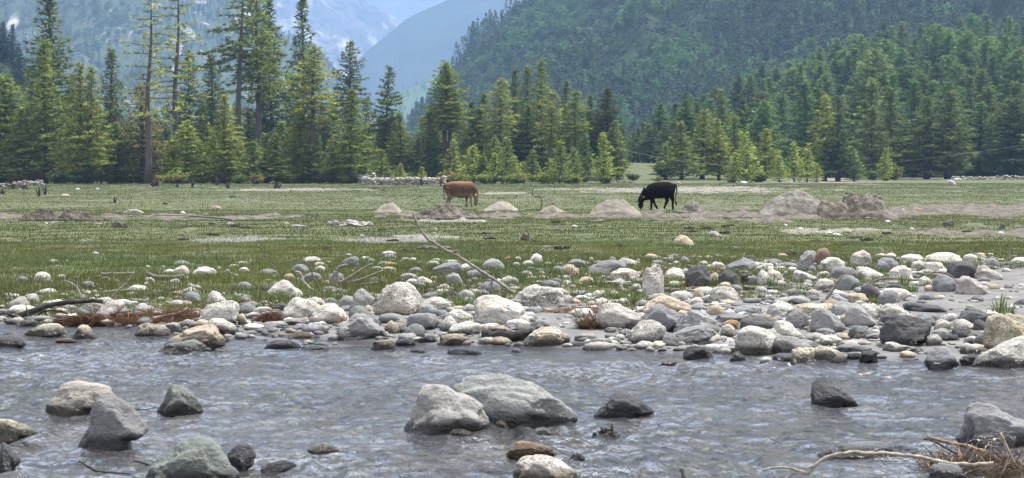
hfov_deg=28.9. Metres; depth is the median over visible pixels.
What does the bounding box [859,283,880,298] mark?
river rock
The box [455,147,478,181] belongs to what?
young pine
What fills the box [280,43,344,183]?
pine tree
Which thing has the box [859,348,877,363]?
river rock
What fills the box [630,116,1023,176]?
forest hill
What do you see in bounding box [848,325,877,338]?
boulder
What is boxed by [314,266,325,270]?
river rock
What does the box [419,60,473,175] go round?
pine tree
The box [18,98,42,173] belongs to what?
pine tree
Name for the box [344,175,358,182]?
shrub
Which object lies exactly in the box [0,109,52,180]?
pine tree
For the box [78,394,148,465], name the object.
boulder
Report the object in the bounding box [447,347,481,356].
river rock
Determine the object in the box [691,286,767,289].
bank log
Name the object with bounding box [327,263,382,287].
driftwood root
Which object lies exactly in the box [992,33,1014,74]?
pine tree
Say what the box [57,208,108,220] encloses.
earth heap
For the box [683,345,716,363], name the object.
boulder
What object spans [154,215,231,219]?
fallen log
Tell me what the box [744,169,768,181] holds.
shrub
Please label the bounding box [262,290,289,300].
grass tuft
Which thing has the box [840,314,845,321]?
river rock
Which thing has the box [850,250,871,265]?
river rock
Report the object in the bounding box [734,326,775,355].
boulder
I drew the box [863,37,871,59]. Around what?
pine tree
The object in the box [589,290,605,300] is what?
river rock
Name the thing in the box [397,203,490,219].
earth heap
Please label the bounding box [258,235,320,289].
wavy twig
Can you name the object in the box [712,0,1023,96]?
dark forest ridge
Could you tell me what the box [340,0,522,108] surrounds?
blue ridge
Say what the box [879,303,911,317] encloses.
boulder
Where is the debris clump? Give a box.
[590,423,619,443]
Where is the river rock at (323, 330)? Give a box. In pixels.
[312,328,328,333]
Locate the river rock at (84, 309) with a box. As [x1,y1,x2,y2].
[72,305,93,316]
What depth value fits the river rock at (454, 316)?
23.38 m
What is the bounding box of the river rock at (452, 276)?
[446,273,462,284]
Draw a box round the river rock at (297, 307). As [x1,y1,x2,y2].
[282,297,320,317]
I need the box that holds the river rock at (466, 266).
[461,263,475,271]
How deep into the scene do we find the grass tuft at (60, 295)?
27.13 m
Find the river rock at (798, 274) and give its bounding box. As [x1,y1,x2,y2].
[792,270,816,281]
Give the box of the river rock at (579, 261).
[568,259,585,267]
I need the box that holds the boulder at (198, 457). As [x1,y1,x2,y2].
[146,436,239,477]
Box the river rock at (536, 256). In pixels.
[530,253,542,262]
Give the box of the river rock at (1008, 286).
[1004,284,1012,287]
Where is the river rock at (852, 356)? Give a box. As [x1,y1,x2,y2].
[847,353,860,359]
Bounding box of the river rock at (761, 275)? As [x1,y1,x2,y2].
[757,269,769,284]
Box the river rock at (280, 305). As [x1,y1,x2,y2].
[272,303,286,310]
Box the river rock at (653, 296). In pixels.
[648,294,662,298]
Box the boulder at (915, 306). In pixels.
[903,302,947,312]
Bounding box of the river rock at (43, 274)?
[34,271,50,280]
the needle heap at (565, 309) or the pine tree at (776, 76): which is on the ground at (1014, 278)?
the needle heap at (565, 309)
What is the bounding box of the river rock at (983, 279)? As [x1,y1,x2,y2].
[978,277,990,280]
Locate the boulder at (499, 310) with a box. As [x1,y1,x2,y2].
[473,295,528,324]
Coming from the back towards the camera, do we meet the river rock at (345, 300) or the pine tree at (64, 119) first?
the pine tree at (64, 119)
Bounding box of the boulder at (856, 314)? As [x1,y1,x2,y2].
[844,302,878,326]
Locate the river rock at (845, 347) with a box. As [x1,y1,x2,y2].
[835,343,867,351]
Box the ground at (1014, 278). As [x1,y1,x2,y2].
[0,162,1023,477]
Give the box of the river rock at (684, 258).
[680,256,689,261]
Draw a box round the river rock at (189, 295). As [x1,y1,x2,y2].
[183,291,200,303]
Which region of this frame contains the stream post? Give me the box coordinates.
[679,467,685,477]
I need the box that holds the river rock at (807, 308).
[794,303,832,314]
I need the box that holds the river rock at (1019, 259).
[1011,257,1023,263]
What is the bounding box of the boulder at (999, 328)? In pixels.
[982,313,1023,348]
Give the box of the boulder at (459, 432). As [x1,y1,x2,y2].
[449,429,474,438]
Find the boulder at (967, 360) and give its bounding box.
[959,354,978,365]
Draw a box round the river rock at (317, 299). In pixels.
[307,297,324,304]
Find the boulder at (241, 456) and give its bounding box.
[227,442,255,475]
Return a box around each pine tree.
[0,21,13,63]
[0,73,40,182]
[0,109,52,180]
[1,24,24,68]
[4,39,81,182]
[9,45,30,87]
[17,0,96,152]
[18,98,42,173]
[24,62,38,100]
[45,61,105,182]
[49,95,75,171]
[51,94,92,172]
[65,66,120,183]
[92,46,134,166]
[93,151,114,183]
[102,122,136,182]
[107,82,170,182]
[115,0,183,183]
[130,99,170,173]
[142,0,211,165]
[151,102,182,171]
[152,112,164,133]
[156,135,183,176]
[163,119,206,182]
[168,49,215,182]
[170,99,186,149]
[180,54,243,167]
[189,0,286,160]
[191,158,211,178]
[192,101,208,159]
[196,94,250,182]
[216,0,299,160]
[227,104,250,153]
[228,102,247,130]
[232,110,262,160]
[241,0,294,156]
[241,102,270,154]
[259,132,295,182]
[264,120,292,163]
[278,0,333,145]
[279,114,328,177]
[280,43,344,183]
[281,135,308,182]
[305,102,335,165]
[321,89,379,183]
[323,134,341,182]
[324,99,345,155]
[327,39,376,141]
[336,141,359,176]
[352,96,378,168]
[352,127,380,176]
[361,65,412,177]
[367,114,409,174]
[371,114,392,157]
[373,115,415,177]
[378,110,417,175]
[405,137,431,176]
[408,115,427,153]
[409,107,452,177]
[410,111,448,177]
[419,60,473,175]
[420,65,471,173]
[422,131,442,177]
[424,109,462,170]
[447,112,463,152]
[452,100,485,169]
[457,106,510,178]
[460,92,497,161]
[472,154,489,181]
[477,77,522,180]
[478,133,496,171]
[482,113,520,173]
[483,137,508,182]
[502,67,533,166]
[509,65,544,178]
[510,106,553,178]
[515,59,564,179]
[518,113,552,173]
[529,89,570,170]
[545,79,579,166]
[554,89,592,171]
[554,123,584,172]
[572,105,596,169]
[577,94,600,171]
[583,87,630,175]
[595,120,629,173]
[595,127,627,171]
[619,144,632,167]
[620,127,630,151]
[625,130,639,161]
[627,127,646,162]
[632,123,657,162]
[636,121,649,161]
[637,103,672,161]
[638,127,661,162]
[648,124,670,160]
[648,143,675,177]
[652,102,680,157]
[656,120,707,179]
[659,99,704,167]
[669,91,694,118]
[679,109,723,178]
[683,94,693,109]
[685,101,710,151]
[694,94,708,112]
[697,88,742,166]
[700,98,717,125]
[701,117,738,180]
[706,87,727,121]
[708,114,754,178]
[712,108,749,155]
[727,74,747,116]
[729,78,746,114]
[730,98,751,170]
[734,77,758,123]
[736,90,790,169]
[737,102,792,172]
[745,99,787,171]
[745,128,784,180]
[750,68,771,88]
[754,62,774,92]
[755,78,772,105]
[761,77,780,113]
[765,68,785,108]
[766,67,784,81]
[772,90,794,132]
[772,92,795,157]
[773,67,806,104]
[774,82,829,175]
[783,61,793,82]
[783,92,806,143]
[785,86,801,117]
[787,62,810,111]
[787,101,807,169]
[790,88,846,170]
[794,93,849,180]
[802,51,819,85]
[802,58,809,76]
[803,53,817,82]
[804,47,827,79]
[807,60,832,107]
[808,73,835,110]
[809,65,833,100]
[810,65,836,110]
[812,111,873,181]
[816,81,827,113]
[823,42,847,81]
[827,50,865,89]
[828,38,840,56]
[828,95,850,160]
[829,84,852,128]
[830,95,850,125]
[831,53,857,108]
[834,46,863,93]
[839,79,895,175]
[841,33,869,54]
[842,70,863,114]
[844,78,907,169]
[845,106,901,178]
[847,48,895,114]
[849,72,910,150]
[853,34,868,68]
[860,87,930,178]
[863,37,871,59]
[865,30,891,51]
[865,31,902,62]
[865,38,904,74]
[879,102,901,159]
[880,21,890,38]
[883,73,908,133]
[887,47,917,89]
[888,65,925,112]
[888,79,940,177]
[889,25,898,39]
[890,39,913,73]
[893,20,915,51]
[893,22,909,52]
[893,94,963,178]
[900,32,921,68]
[903,69,925,117]
[903,73,937,123]
[906,45,924,89]
[909,39,923,72]
[909,80,944,141]
[910,79,943,176]
[913,23,924,59]
[915,30,945,77]
[915,34,930,70]
[917,63,954,116]
[919,90,980,178]
[920,60,933,83]
[921,23,946,74]
[929,80,982,177]
[931,27,958,50]
[931,54,967,91]
[935,31,959,70]
[943,62,967,93]
[950,29,961,42]
[950,29,987,75]
[951,86,977,126]
[952,27,976,71]
[952,67,985,115]
[953,17,967,31]
[956,74,983,150]
[958,101,1007,176]
[959,29,980,69]
[963,13,984,46]
[964,85,1013,172]
[968,69,998,123]
[969,26,979,40]
[972,35,1008,75]
[972,42,1003,86]
[973,35,980,59]
[976,13,998,64]
[978,55,1007,105]
[978,96,1023,176]
[984,89,1008,160]
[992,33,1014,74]
[992,53,1023,104]
[992,80,1023,171]
[994,16,1008,38]
[994,32,1012,60]
[996,58,1008,100]
[997,15,1020,53]
[997,49,1023,121]
[1011,23,1023,50]
[1011,46,1023,81]
[1015,9,1023,44]
[1015,36,1023,48]
[1015,134,1023,161]
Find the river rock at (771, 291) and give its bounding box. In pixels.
[767,290,779,293]
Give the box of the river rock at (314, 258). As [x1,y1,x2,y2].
[304,256,320,261]
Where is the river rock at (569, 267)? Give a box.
[560,264,578,276]
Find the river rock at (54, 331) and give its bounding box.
[24,323,66,340]
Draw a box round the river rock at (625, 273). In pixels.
[610,268,639,280]
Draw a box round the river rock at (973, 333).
[967,331,982,336]
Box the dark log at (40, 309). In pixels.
[0,298,102,317]
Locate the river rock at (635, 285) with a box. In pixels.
[630,283,640,288]
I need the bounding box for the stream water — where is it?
[0,324,1023,477]
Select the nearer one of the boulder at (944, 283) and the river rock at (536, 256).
the boulder at (944, 283)
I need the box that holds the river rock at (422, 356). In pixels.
[419,355,430,359]
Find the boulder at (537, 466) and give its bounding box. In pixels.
[512,454,579,477]
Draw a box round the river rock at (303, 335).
[288,332,313,338]
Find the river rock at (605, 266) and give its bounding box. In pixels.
[587,259,626,275]
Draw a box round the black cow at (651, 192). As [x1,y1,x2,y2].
[638,182,676,209]
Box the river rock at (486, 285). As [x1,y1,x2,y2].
[479,281,500,292]
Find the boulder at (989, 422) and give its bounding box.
[955,402,1023,460]
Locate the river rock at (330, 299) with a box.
[324,297,337,303]
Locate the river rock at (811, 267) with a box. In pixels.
[808,265,815,271]
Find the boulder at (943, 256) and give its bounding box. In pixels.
[923,252,961,263]
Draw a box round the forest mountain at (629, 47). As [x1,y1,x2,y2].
[417,0,764,136]
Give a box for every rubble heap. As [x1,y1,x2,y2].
[0,182,28,188]
[17,180,44,184]
[357,172,375,182]
[611,179,634,182]
[952,175,1023,179]
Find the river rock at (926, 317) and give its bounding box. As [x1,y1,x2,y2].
[920,314,934,320]
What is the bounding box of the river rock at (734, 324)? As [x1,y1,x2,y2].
[723,320,738,328]
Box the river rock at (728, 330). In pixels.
[720,324,735,336]
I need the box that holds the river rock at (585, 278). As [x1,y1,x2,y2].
[578,276,593,282]
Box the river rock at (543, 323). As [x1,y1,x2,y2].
[530,321,550,326]
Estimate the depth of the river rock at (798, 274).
29.11 m
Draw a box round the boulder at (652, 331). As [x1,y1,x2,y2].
[628,320,665,343]
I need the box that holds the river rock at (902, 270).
[889,265,913,280]
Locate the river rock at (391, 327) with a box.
[384,320,399,333]
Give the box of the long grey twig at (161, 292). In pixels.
[138,292,203,300]
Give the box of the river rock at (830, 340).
[819,335,844,346]
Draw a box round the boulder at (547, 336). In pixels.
[522,326,570,346]
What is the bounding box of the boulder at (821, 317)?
[809,307,845,332]
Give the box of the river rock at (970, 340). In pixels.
[964,338,974,343]
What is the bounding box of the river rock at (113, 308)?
[94,300,124,317]
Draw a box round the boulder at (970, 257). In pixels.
[963,254,976,263]
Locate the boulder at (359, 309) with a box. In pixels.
[349,305,381,324]
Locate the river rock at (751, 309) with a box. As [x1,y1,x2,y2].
[733,305,762,313]
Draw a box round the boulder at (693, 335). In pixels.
[661,325,715,344]
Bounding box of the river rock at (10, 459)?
[0,442,20,477]
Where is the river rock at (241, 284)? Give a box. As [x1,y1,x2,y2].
[237,282,253,290]
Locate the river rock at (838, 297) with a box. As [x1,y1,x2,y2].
[831,294,844,300]
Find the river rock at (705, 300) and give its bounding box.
[701,298,711,302]
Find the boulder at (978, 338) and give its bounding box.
[974,334,983,344]
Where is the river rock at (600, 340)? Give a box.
[586,338,611,343]
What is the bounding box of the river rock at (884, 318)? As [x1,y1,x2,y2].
[878,315,890,322]
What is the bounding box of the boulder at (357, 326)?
[337,313,386,340]
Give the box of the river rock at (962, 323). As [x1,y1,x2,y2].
[949,319,972,329]
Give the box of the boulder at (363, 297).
[353,288,373,308]
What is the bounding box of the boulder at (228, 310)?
[199,300,239,324]
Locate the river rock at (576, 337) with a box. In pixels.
[574,334,593,340]
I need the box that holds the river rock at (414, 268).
[408,267,421,272]
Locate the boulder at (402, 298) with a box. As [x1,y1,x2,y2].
[373,282,421,314]
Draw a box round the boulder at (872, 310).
[860,303,879,317]
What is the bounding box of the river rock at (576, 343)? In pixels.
[569,341,584,346]
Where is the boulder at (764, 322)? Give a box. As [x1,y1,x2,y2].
[740,316,777,329]
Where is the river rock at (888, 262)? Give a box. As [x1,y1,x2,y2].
[874,257,897,271]
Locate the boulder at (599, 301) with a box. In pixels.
[594,297,609,306]
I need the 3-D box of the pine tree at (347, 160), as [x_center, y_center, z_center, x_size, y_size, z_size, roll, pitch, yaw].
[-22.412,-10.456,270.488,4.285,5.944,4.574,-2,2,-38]
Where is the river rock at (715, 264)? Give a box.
[710,262,724,269]
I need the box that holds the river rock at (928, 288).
[924,285,932,290]
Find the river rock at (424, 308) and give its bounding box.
[415,303,434,313]
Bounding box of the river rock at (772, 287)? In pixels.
[768,286,786,288]
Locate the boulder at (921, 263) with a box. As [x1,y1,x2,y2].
[911,260,925,270]
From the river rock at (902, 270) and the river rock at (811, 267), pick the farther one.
the river rock at (811, 267)
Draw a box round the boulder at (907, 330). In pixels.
[879,314,931,346]
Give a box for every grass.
[0,183,1023,210]
[0,208,1023,242]
[0,238,1023,321]
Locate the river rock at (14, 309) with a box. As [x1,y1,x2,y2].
[7,305,33,313]
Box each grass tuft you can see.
[49,288,80,298]
[129,288,155,298]
[222,292,253,303]
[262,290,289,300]
[319,290,346,299]
[336,314,346,323]
[429,287,449,298]
[450,293,478,305]
[523,277,547,285]
[588,277,606,285]
[596,288,625,298]
[619,292,643,304]
[736,269,749,285]
[765,275,783,285]
[796,287,816,295]
[895,272,910,285]
[901,282,921,291]
[989,292,1008,312]
[1002,301,1017,313]
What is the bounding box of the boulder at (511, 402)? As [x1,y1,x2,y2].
[453,374,577,445]
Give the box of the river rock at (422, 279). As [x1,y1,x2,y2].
[417,276,431,283]
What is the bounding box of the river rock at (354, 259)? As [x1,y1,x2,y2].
[341,256,358,266]
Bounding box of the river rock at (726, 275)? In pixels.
[718,270,738,284]
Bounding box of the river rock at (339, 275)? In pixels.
[327,273,343,279]
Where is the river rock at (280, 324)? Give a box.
[261,321,289,327]
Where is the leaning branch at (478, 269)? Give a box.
[412,212,511,292]
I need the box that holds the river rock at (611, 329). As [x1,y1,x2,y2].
[604,327,621,332]
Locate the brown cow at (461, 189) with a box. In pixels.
[443,181,478,206]
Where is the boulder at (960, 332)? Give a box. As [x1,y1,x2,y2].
[952,327,971,337]
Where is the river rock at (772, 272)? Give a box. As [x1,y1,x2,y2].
[767,269,783,279]
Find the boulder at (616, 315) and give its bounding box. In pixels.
[597,303,640,328]
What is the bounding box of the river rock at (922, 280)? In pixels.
[919,276,931,285]
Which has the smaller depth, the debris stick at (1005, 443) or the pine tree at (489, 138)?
the debris stick at (1005, 443)
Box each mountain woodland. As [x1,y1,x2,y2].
[0,0,383,141]
[355,0,807,150]
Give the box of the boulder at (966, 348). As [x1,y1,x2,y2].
[959,343,981,353]
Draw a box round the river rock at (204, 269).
[193,266,216,276]
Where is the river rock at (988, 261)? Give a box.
[980,258,999,266]
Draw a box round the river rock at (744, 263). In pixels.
[726,258,758,270]
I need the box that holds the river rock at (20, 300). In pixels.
[8,296,30,307]
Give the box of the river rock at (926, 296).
[918,293,933,299]
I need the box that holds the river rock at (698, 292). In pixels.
[693,288,703,297]
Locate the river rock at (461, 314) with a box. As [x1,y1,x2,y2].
[449,310,468,320]
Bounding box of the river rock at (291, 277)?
[284,274,293,280]
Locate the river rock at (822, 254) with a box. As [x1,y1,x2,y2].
[813,248,829,263]
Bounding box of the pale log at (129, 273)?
[103,272,134,274]
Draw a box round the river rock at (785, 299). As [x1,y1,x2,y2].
[773,296,810,301]
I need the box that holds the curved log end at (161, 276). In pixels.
[145,272,184,279]
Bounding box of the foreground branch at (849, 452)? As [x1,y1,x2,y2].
[763,450,993,477]
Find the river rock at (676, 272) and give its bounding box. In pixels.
[665,268,684,278]
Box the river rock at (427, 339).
[417,336,437,342]
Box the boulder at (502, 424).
[493,420,509,430]
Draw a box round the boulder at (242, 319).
[238,313,247,324]
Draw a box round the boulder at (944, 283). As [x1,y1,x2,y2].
[933,274,956,291]
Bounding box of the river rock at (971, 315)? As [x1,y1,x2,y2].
[957,309,988,322]
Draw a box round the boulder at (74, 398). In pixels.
[45,380,113,424]
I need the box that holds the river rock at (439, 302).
[424,297,451,308]
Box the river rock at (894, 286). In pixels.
[885,284,904,288]
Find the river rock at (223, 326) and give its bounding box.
[208,318,238,334]
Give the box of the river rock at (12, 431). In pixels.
[0,419,37,446]
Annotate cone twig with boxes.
[78,460,130,474]
[133,459,151,466]
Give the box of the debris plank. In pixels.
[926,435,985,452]
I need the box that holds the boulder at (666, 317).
[637,303,680,331]
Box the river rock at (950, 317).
[942,313,957,320]
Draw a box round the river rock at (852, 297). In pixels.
[845,293,868,302]
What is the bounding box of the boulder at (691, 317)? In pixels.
[672,309,719,332]
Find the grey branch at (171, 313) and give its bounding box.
[151,307,187,318]
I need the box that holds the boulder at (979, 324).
[973,319,984,329]
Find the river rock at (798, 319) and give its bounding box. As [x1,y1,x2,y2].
[785,310,808,329]
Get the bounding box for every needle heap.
[32,310,130,326]
[66,297,204,327]
[251,308,287,322]
[542,304,631,312]
[568,303,607,329]
[904,435,1023,477]
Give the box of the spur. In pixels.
[0,58,69,116]
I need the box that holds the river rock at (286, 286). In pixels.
[266,280,302,297]
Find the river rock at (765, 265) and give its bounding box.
[751,263,768,272]
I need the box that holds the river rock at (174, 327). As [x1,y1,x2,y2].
[165,322,181,332]
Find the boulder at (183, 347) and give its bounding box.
[158,339,211,358]
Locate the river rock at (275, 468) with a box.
[260,460,296,476]
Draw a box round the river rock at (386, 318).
[378,313,406,323]
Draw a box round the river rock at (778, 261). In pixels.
[769,259,781,262]
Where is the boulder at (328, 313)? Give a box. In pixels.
[308,304,347,323]
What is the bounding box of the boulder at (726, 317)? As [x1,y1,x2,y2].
[716,314,749,321]
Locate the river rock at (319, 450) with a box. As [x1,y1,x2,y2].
[307,444,338,458]
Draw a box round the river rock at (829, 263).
[818,257,844,270]
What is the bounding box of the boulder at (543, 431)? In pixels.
[532,427,552,435]
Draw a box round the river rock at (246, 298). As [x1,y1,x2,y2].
[238,296,251,301]
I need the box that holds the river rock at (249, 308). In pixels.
[239,303,255,313]
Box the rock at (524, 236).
[520,233,529,240]
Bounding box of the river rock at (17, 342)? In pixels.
[0,335,26,352]
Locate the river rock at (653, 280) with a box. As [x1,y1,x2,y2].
[642,265,663,295]
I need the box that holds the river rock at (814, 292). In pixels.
[806,289,820,296]
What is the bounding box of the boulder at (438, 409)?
[404,384,489,453]
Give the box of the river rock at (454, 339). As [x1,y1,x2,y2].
[438,333,466,345]
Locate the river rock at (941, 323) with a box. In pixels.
[934,319,949,329]
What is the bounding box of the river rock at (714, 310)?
[706,305,724,314]
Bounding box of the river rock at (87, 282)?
[82,281,93,287]
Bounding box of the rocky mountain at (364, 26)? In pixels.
[255,0,401,78]
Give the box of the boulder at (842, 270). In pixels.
[826,266,857,277]
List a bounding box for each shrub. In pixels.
[0,174,11,182]
[6,170,30,182]
[20,170,45,181]
[45,175,57,182]
[51,171,81,183]
[68,171,84,182]
[76,169,98,183]
[107,174,119,182]
[109,173,126,183]
[117,166,139,182]
[127,172,143,182]
[156,172,179,183]
[164,168,191,182]
[173,176,188,183]
[190,172,213,183]
[203,171,231,182]
[212,170,231,182]
[230,172,249,183]
[232,155,268,182]
[245,173,266,183]
[254,171,278,182]
[279,174,297,182]
[293,172,310,182]
[306,175,317,181]
[313,170,339,182]
[315,170,326,182]
[328,170,356,182]
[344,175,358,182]
[401,172,419,178]
[437,171,464,182]
[455,173,472,181]
[473,172,494,183]
[477,170,498,182]
[503,173,522,183]
[511,172,528,183]
[529,172,558,182]
[564,174,581,183]
[578,169,592,181]
[596,174,616,182]
[605,169,626,180]
[625,172,639,180]
[649,160,673,178]
[651,176,664,180]
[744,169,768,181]
[867,168,879,179]
[884,163,904,179]
[993,159,1023,175]
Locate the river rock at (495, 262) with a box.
[482,259,503,269]
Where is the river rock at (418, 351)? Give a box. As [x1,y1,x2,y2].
[410,350,424,352]
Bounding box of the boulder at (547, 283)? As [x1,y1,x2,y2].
[541,280,561,287]
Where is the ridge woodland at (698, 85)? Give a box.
[597,0,1023,143]
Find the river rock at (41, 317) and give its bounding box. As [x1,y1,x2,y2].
[26,315,56,322]
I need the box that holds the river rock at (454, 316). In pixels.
[442,313,456,320]
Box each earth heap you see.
[10,208,57,220]
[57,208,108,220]
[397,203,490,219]
[674,200,706,212]
[757,190,819,216]
[816,191,909,219]
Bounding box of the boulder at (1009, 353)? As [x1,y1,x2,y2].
[971,336,1023,369]
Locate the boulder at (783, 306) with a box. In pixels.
[767,301,793,313]
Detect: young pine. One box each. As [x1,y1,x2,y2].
[37,145,58,175]
[152,133,167,174]
[152,143,168,182]
[195,133,228,182]
[218,147,243,182]
[227,141,247,176]
[233,138,275,181]
[246,131,280,176]
[307,131,329,172]
[320,154,346,182]
[367,149,396,177]
[393,164,407,177]
[417,166,425,177]
[436,139,466,180]
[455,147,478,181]
[456,144,484,182]
[485,152,508,182]
[492,136,522,182]
[505,156,528,178]
[518,162,531,180]
[521,149,545,181]
[537,140,575,183]
[545,158,561,182]
[562,147,587,180]
[575,133,598,182]
[587,132,622,181]
[589,152,611,177]
[720,152,747,182]
[730,130,763,181]
[767,155,791,181]
[779,141,809,181]
[798,148,820,181]
[808,163,823,181]
[841,149,867,180]
[874,147,896,178]
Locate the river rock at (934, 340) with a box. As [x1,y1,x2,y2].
[925,334,942,345]
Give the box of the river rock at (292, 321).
[283,318,307,324]
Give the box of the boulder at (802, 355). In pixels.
[790,347,814,365]
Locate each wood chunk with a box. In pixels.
[412,246,451,249]
[784,252,803,254]
[942,220,953,225]
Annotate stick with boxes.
[102,289,159,292]
[295,271,315,290]
[724,217,782,218]
[825,272,859,299]
[869,271,956,282]
[923,438,967,459]
[966,415,971,454]
[999,432,1019,473]
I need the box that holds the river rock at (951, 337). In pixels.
[943,334,959,340]
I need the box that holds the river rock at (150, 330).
[135,323,169,339]
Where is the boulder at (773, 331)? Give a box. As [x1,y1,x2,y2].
[767,328,779,335]
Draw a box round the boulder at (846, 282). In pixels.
[834,275,859,289]
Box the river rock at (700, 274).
[685,265,712,286]
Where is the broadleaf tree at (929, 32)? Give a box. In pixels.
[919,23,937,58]
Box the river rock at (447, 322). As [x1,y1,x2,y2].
[439,316,456,331]
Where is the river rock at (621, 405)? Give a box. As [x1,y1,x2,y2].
[593,392,653,423]
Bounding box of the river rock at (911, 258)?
[899,254,922,264]
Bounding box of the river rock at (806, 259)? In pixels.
[797,250,815,270]
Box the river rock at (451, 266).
[431,262,461,274]
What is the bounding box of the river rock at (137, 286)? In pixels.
[128,285,145,291]
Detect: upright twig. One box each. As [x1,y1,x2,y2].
[64,273,81,297]
[113,272,133,297]
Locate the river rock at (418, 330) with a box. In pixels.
[404,324,424,336]
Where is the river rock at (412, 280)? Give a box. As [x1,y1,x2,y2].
[407,279,416,283]
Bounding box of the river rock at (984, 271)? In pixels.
[974,265,1002,279]
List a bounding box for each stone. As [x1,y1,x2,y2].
[111,221,127,227]
[123,209,143,212]
[674,235,693,245]
[708,231,721,236]
[946,180,955,184]
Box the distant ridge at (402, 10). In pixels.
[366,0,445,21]
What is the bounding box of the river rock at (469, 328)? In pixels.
[447,322,481,334]
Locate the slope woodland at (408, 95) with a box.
[370,79,437,127]
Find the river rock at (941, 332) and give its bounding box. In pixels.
[931,328,949,337]
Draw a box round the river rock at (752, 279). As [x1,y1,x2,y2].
[749,276,756,284]
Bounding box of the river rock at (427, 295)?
[421,292,436,297]
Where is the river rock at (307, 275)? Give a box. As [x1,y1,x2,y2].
[300,272,322,282]
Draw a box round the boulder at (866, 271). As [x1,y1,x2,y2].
[856,266,882,280]
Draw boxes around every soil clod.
[206,232,218,235]
[860,237,873,240]
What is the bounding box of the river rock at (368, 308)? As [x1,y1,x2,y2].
[365,305,373,311]
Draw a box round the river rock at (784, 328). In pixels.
[774,320,803,338]
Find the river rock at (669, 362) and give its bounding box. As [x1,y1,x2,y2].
[661,359,686,365]
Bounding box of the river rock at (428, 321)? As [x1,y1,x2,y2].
[406,313,438,329]
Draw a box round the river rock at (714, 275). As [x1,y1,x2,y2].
[710,273,717,278]
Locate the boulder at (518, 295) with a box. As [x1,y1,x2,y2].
[515,284,539,298]
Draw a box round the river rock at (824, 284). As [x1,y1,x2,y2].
[814,278,833,289]
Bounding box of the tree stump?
[154,178,159,186]
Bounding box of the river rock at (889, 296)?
[877,290,899,304]
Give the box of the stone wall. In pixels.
[361,175,446,184]
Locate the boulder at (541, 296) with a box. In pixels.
[520,286,572,306]
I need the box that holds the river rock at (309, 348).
[301,345,329,351]
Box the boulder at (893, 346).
[882,342,922,351]
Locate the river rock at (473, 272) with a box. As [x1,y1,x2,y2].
[467,270,487,277]
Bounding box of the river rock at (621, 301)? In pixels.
[617,298,629,304]
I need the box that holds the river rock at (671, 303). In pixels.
[642,295,690,312]
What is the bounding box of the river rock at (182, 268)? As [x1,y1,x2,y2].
[173,265,188,273]
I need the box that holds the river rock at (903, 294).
[882,288,910,300]
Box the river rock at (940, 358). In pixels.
[924,346,959,372]
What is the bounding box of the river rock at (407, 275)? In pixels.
[400,273,417,280]
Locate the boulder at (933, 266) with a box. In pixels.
[925,262,945,270]
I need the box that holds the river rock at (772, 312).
[766,308,782,317]
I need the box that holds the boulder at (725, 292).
[710,286,738,300]
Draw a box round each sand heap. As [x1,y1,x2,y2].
[370,203,414,213]
[476,201,523,210]
[536,205,570,212]
[581,199,646,215]
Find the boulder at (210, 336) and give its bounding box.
[164,324,225,355]
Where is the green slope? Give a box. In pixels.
[372,70,452,126]
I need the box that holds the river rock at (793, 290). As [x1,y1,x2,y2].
[787,288,798,294]
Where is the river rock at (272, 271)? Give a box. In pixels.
[260,269,277,275]
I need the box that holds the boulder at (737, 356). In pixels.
[729,351,745,361]
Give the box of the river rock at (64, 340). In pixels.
[55,338,76,342]
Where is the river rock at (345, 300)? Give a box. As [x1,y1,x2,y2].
[339,295,352,306]
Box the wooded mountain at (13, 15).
[0,0,377,141]
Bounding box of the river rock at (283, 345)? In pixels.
[264,340,301,351]
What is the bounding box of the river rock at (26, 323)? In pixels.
[16,320,36,327]
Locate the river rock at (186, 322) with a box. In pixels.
[180,319,194,327]
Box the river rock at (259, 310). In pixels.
[253,307,271,312]
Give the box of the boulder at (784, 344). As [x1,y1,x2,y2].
[773,335,811,353]
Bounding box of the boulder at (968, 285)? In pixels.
[955,276,987,294]
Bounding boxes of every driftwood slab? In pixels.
[327,220,339,224]
[336,219,373,226]
[585,219,608,221]
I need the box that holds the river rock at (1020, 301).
[1015,298,1023,304]
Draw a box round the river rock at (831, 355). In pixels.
[814,345,847,363]
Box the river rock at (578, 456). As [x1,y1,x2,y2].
[569,452,584,460]
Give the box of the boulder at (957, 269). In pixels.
[946,261,976,277]
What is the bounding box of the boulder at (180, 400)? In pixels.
[156,384,202,423]
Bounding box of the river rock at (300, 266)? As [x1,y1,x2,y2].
[291,264,307,271]
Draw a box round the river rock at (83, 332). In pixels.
[72,324,99,342]
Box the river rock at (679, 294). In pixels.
[671,291,692,298]
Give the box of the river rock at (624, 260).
[619,258,638,264]
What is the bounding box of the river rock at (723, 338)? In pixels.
[716,336,728,341]
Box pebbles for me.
[0,253,1023,477]
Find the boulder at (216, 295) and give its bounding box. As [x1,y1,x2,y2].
[206,291,226,302]
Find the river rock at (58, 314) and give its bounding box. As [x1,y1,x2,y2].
[54,313,68,318]
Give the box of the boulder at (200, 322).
[184,319,208,330]
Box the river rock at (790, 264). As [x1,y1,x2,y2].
[775,262,797,266]
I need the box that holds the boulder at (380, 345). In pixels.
[371,339,396,351]
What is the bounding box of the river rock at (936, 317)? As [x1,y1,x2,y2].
[917,313,941,320]
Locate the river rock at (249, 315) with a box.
[246,312,258,318]
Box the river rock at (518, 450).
[506,441,556,461]
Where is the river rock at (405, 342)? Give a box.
[395,338,415,347]
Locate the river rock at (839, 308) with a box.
[831,301,851,315]
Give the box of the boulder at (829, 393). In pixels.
[810,377,857,416]
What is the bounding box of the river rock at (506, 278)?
[501,276,511,283]
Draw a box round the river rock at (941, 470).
[927,462,965,477]
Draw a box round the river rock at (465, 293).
[456,290,473,299]

